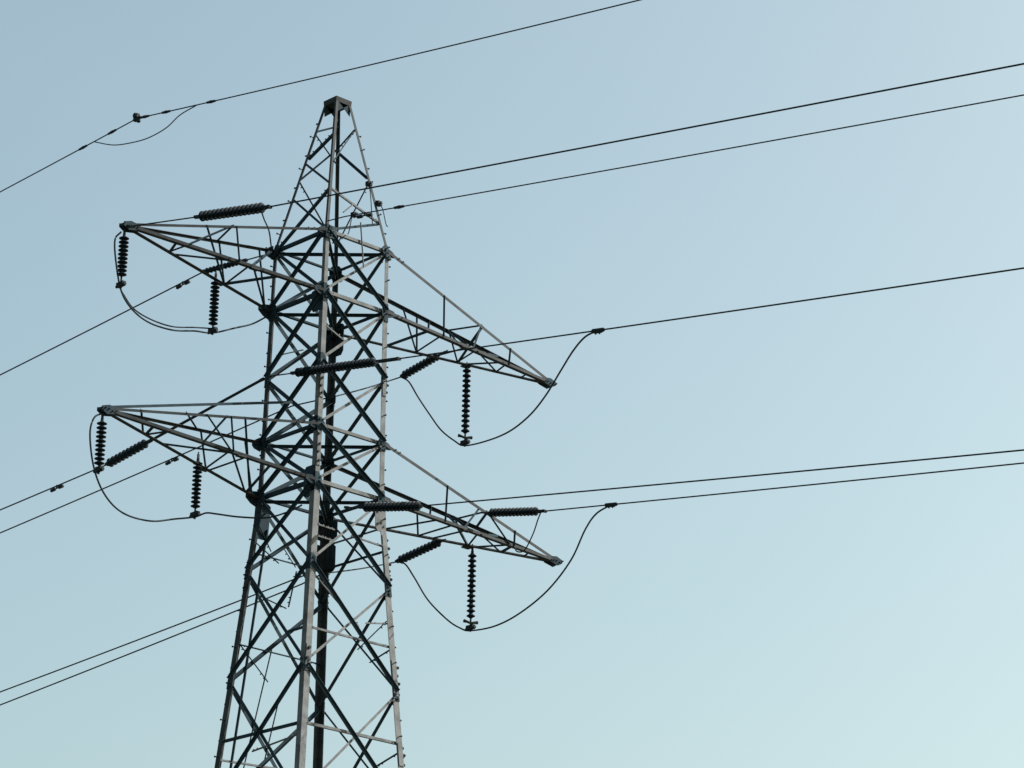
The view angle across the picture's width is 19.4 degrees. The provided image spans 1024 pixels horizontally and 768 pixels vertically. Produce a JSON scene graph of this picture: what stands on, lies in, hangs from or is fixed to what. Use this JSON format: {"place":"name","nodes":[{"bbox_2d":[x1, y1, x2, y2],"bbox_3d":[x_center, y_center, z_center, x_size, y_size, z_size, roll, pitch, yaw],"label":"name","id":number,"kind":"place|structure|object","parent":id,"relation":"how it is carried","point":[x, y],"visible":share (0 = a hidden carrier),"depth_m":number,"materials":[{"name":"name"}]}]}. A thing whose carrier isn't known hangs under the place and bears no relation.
{"place":"outdoors","nodes":[
{"label":"outdoors","id":0,"kind":"place"},
{"bbox_2d":[0,0,640,191],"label":"earth wire","id":1,"kind":"object","parent":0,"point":[340,72],"visible":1,"depth_m":61.17,"materials":[{"name":"black metal"}]},
{"bbox_2d":[133,113,140,122],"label":"suspension clamp","id":2,"kind":"object","parent":1,"relation":"hanging from","point":[136,117],"visible":1,"depth_m":65.70,"materials":[{"name":"metal"}]},
{"bbox_2d":[95,105,196,145],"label":"jumper cable","id":3,"kind":"object","parent":1,"relation":"hanging from","point":[152,135],"visible":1,"depth_m":65.20,"materials":[{"name":"black metal"}]},
{"bbox_2d":[0,0,1023,767],"label":"sky","id":4,"kind":"structure","parent":0,"point":[872,623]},
{"label":"ground","id":5,"kind":"structure","parent":0,"visible":0},
{"bbox_2d":[97,95,563,767],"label":"transmission tower","id":6,"kind":"structure","parent":5,"relation":"on","point":[323,529],"depth_m":67.11,"materials":[{"name":"metal"}]},
{"bbox_2d":[93,414,106,473],"bbox_3d":[-8.651,1.242,63.103,0.222,1.390,0.311,6,-21,-12],"label":"insulator string","id":7,"kind":"object","parent":6,"relation":"hanging from","point":[99,454],"visible":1,"depth_m":63.03,"materials":[{"name":"ceramic"}]},
{"bbox_2d":[115,228,128,288],"bbox_3d":[-8.397,-2.706,64.725,0.222,1.430,0.311,6,-21,-12],"label":"insulator string","id":8,"kind":"object","parent":6,"relation":"hanging from","point":[122,254],"visible":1,"depth_m":64.68,"materials":[{"name":"ceramic"}]},
{"bbox_2d":[0,575,302,692],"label":"power line","id":9,"kind":"object","parent":6,"relation":"attached to","point":[144,637],"visible":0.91,"depth_m":71.97,"materials":[{"name":"black metal"}]},
{"bbox_2d":[0,575,318,705],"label":"power line","id":10,"kind":"object","parent":6,"relation":"attached to","point":[145,647],"visible":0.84,"depth_m":71.91,"materials":[{"name":"black metal"}]},
{"bbox_2d":[0,398,324,532],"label":"power line","id":11,"kind":"object","parent":6,"relation":"attached to","point":[145,470],"visible":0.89,"depth_m":73.72,"materials":[{"name":"black metal"}]},
{"bbox_2d":[165,457,178,464],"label":"vibration damper","id":12,"kind":"object","parent":11,"relation":"attached to","point":[172,460],"visible":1,"depth_m":72.86,"materials":[{"name":"metal"}]},
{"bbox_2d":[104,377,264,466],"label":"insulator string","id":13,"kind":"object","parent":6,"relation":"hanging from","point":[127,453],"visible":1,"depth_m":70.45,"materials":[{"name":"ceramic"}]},
{"bbox_2d":[0,465,105,510],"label":"power line","id":14,"kind":"object","parent":13,"relation":"attached to","point":[48,489],"visible":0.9,"depth_m":72.56,"materials":[{"name":"black metal"}]},
{"bbox_2d":[50,484,63,491],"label":"vibration damper","id":15,"kind":"object","parent":14,"relation":"attached to","point":[57,487],"visible":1,"depth_m":72.33,"materials":[{"name":"metal"}]},
{"bbox_2d":[189,452,202,518],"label":"insulator string","id":16,"kind":"object","parent":6,"relation":"hanging from","point":[196,488],"visible":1,"depth_m":65.35,"materials":[{"name":"ceramic"}]},
{"bbox_2d":[89,412,301,521],"bbox_3d":[-7.048,2.164,64.571,5.259,2.042,1.176,15,-24,-32],"label":"jumper cable","id":17,"kind":"object","parent":16,"relation":"hanging from","point":[99,484],"visible":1,"depth_m":63.89,"materials":[{"name":"black metal"}]},
{"bbox_2d":[126,202,271,227],"bbox_3d":[-6.642,-3.529,63.361,4.555,0.230,0.230,-4,-19,43],"label":"insulator string","id":18,"kind":"object","parent":6,"relation":"hanging from","point":[235,211],"visible":1,"depth_m":62.65,"materials":[{"name":"ceramic"}]},
{"bbox_2d":[261,213,271,248],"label":"jumper cable","id":19,"kind":"object","parent":18,"relation":"attached to","point":[268,230],"visible":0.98,"depth_m":66.06,"materials":[{"name":"black metal"}]},
{"bbox_2d":[270,63,1023,206],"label":"power line","id":20,"kind":"object","parent":18,"relation":"attached to","point":[661,132],"visible":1,"depth_m":54.74,"materials":[{"name":"black metal"}]},
{"bbox_2d":[208,270,219,334],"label":"insulator string","id":21,"kind":"object","parent":6,"relation":"hanging from","point":[214,295],"visible":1,"depth_m":66.94,"materials":[{"name":"ceramic"}]},
{"bbox_2d":[123,293,209,328],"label":"jumper cable","id":22,"kind":"object","parent":21,"relation":"hanging from","point":[162,323],"visible":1,"depth_m":65.41,"materials":[{"name":"black metal"}]},
{"bbox_2d":[114,231,264,333],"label":"jumper cable","id":23,"kind":"object","parent":21,"relation":"hanging from","point":[124,298],"visible":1,"depth_m":65.11,"materials":[{"name":"black metal"}]},
{"bbox_2d":[203,255,262,272],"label":"insulator string","id":24,"kind":"object","parent":6,"relation":"attached to","point":[214,268],"visible":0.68,"depth_m":70.17,"materials":[{"name":"ceramic"}]},
{"bbox_2d":[0,272,201,375],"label":"power line","id":25,"kind":"object","parent":24,"relation":"attached to","point":[99,324],"visible":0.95,"depth_m":72.97,"materials":[{"name":"black metal"}]},
{"bbox_2d":[176,280,189,288],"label":"vibration damper","id":26,"kind":"object","parent":25,"relation":"attached to","point":[183,283],"visible":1,"depth_m":71.14,"materials":[{"name":"metal"}]},
{"bbox_2d":[267,357,400,377],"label":"insulator string","id":27,"kind":"object","parent":6,"relation":"hanging from","point":[335,367],"visible":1,"depth_m":65.85,"materials":[{"name":"ceramic"}]},
{"bbox_2d":[399,267,1023,358],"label":"power line","id":28,"kind":"object","parent":27,"relation":"attached to","point":[725,311],"visible":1,"depth_m":57.18,"materials":[{"name":"black metal"}]},
{"bbox_2d":[591,328,604,334],"bbox_3d":[1.715,-1.053,59.905,0.088,0.124,0.360,19,-17,-40],"label":"wire connector","id":29,"kind":"object","parent":28,"relation":"attached to","point":[596,331],"visible":1,"depth_m":59.87,"materials":[{"name":"metal"}]},
{"bbox_2d":[347,211,357,233],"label":"lead clamp","id":30,"kind":"object","parent":6,"relation":"attached to","point":[353,212],"visible":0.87,"depth_m":68.64,"materials":[{"name":"metal"}]},
{"bbox_2d":[365,180,372,224],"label":"lead clamp","id":31,"kind":"object","parent":6,"relation":"attached to","point":[368,183],"visible":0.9,"depth_m":69.45,"materials":[{"name":"metal"}]},
{"bbox_2d":[376,200,387,226],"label":"lead clamp","id":32,"kind":"object","parent":6,"relation":"attached to","point":[378,203],"visible":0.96,"depth_m":69.41,"materials":[{"name":"metal"}]},
{"bbox_2d":[344,501,422,511],"bbox_3d":[-2.812,2.666,65.163,2.389,0.220,0.220,-3,-18,44],"label":"insulator string","id":33,"kind":"object","parent":6,"relation":"hanging from","point":[390,506],"visible":1,"depth_m":64.92,"materials":[{"name":"ceramic"}]},
{"bbox_2d":[421,449,1023,506],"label":"power line","id":34,"kind":"object","parent":33,"relation":"attached to","point":[731,477],"visible":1,"depth_m":58.40,"materials":[{"name":"black metal"}]},
{"bbox_2d":[395,539,445,563],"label":"insulator string","id":35,"kind":"object","parent":6,"relation":"hanging from","point":[418,551],"visible":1,"depth_m":70.38,"materials":[{"name":"ceramic"}]},
{"bbox_2d":[329,562,394,572],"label":"jumper cable","id":36,"kind":"object","parent":35,"relation":"hanging from","point":[357,568],"visible":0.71,"depth_m":69.29,"materials":[{"name":"black metal"}]},
{"bbox_2d":[400,350,447,378],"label":"insulator string","id":37,"kind":"object","parent":6,"relation":"hanging from","point":[417,367],"visible":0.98,"depth_m":71.97,"materials":[{"name":"ceramic"}]},
{"bbox_2d":[336,377,400,396],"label":"jumper cable","id":38,"kind":"object","parent":37,"relation":"hanging from","point":[367,387],"visible":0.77,"depth_m":70.78,"materials":[{"name":"black metal"}]},
{"bbox_2d":[402,333,592,445],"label":"jumper cable","id":39,"kind":"object","parent":37,"relation":"hanging from","point":[543,398],"visible":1,"depth_m":67.92,"materials":[{"name":"black metal"}]},
{"bbox_2d":[458,362,472,446],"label":"insulator string","id":40,"kind":"object","parent":6,"relation":"hanging from","point":[466,405],"visible":1,"depth_m":71.39,"materials":[{"name":"ceramic"}]},
{"bbox_2d":[463,544,477,631],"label":"insulator string","id":41,"kind":"object","parent":6,"relation":"hanging from","point":[471,586],"visible":1,"depth_m":70.06,"materials":[{"name":"ceramic"}]},
{"bbox_2d":[398,507,606,631],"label":"jumper cable","id":42,"kind":"object","parent":41,"relation":"hanging from","point":[530,605],"visible":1,"depth_m":68.63,"materials":[{"name":"black metal"}]},
{"bbox_2d":[480,507,546,516],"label":"insulator string","id":43,"kind":"object","parent":6,"relation":"hanging from","point":[510,512],"visible":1,"depth_m":69.01,"materials":[{"name":"ceramic"}]},
{"bbox_2d":[514,512,540,552],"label":"jumper cable","id":44,"kind":"object","parent":43,"relation":"hanging from","point":[530,538],"visible":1,"depth_m":69.13,"materials":[{"name":"black metal"}]},
{"bbox_2d":[546,462,1023,511],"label":"power line","id":45,"kind":"object","parent":43,"relation":"attached to","point":[794,486],"visible":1,"depth_m":63.65,"materials":[{"name":"black metal"}]},
{"bbox_2d":[604,502,616,507],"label":"wire connector","id":46,"kind":"object","parent":45,"relation":"attached to","point":[609,505],"visible":1,"depth_m":67.06,"materials":[{"name":"metal"}]},
{"bbox_2d":[327,94,1023,221],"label":"power line","id":47,"kind":"object","parent":6,"relation":"attached to","point":[690,155],"visible":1,"depth_m":60.98,"materials":[{"name":"black metal"}]},
{"bbox_2d":[356,212,372,218],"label":"vibration damper","id":48,"kind":"object","parent":47,"relation":"attached to","point":[364,214],"visible":1,"depth_m":67.12,"materials":[{"name":"metal"}]},
{"bbox_2d":[393,205,403,208],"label":"wire connector","id":49,"kind":"object","parent":47,"relation":"attached to","point":[398,207],"visible":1,"depth_m":66.43,"materials":[{"name":"metal"}]}
]}

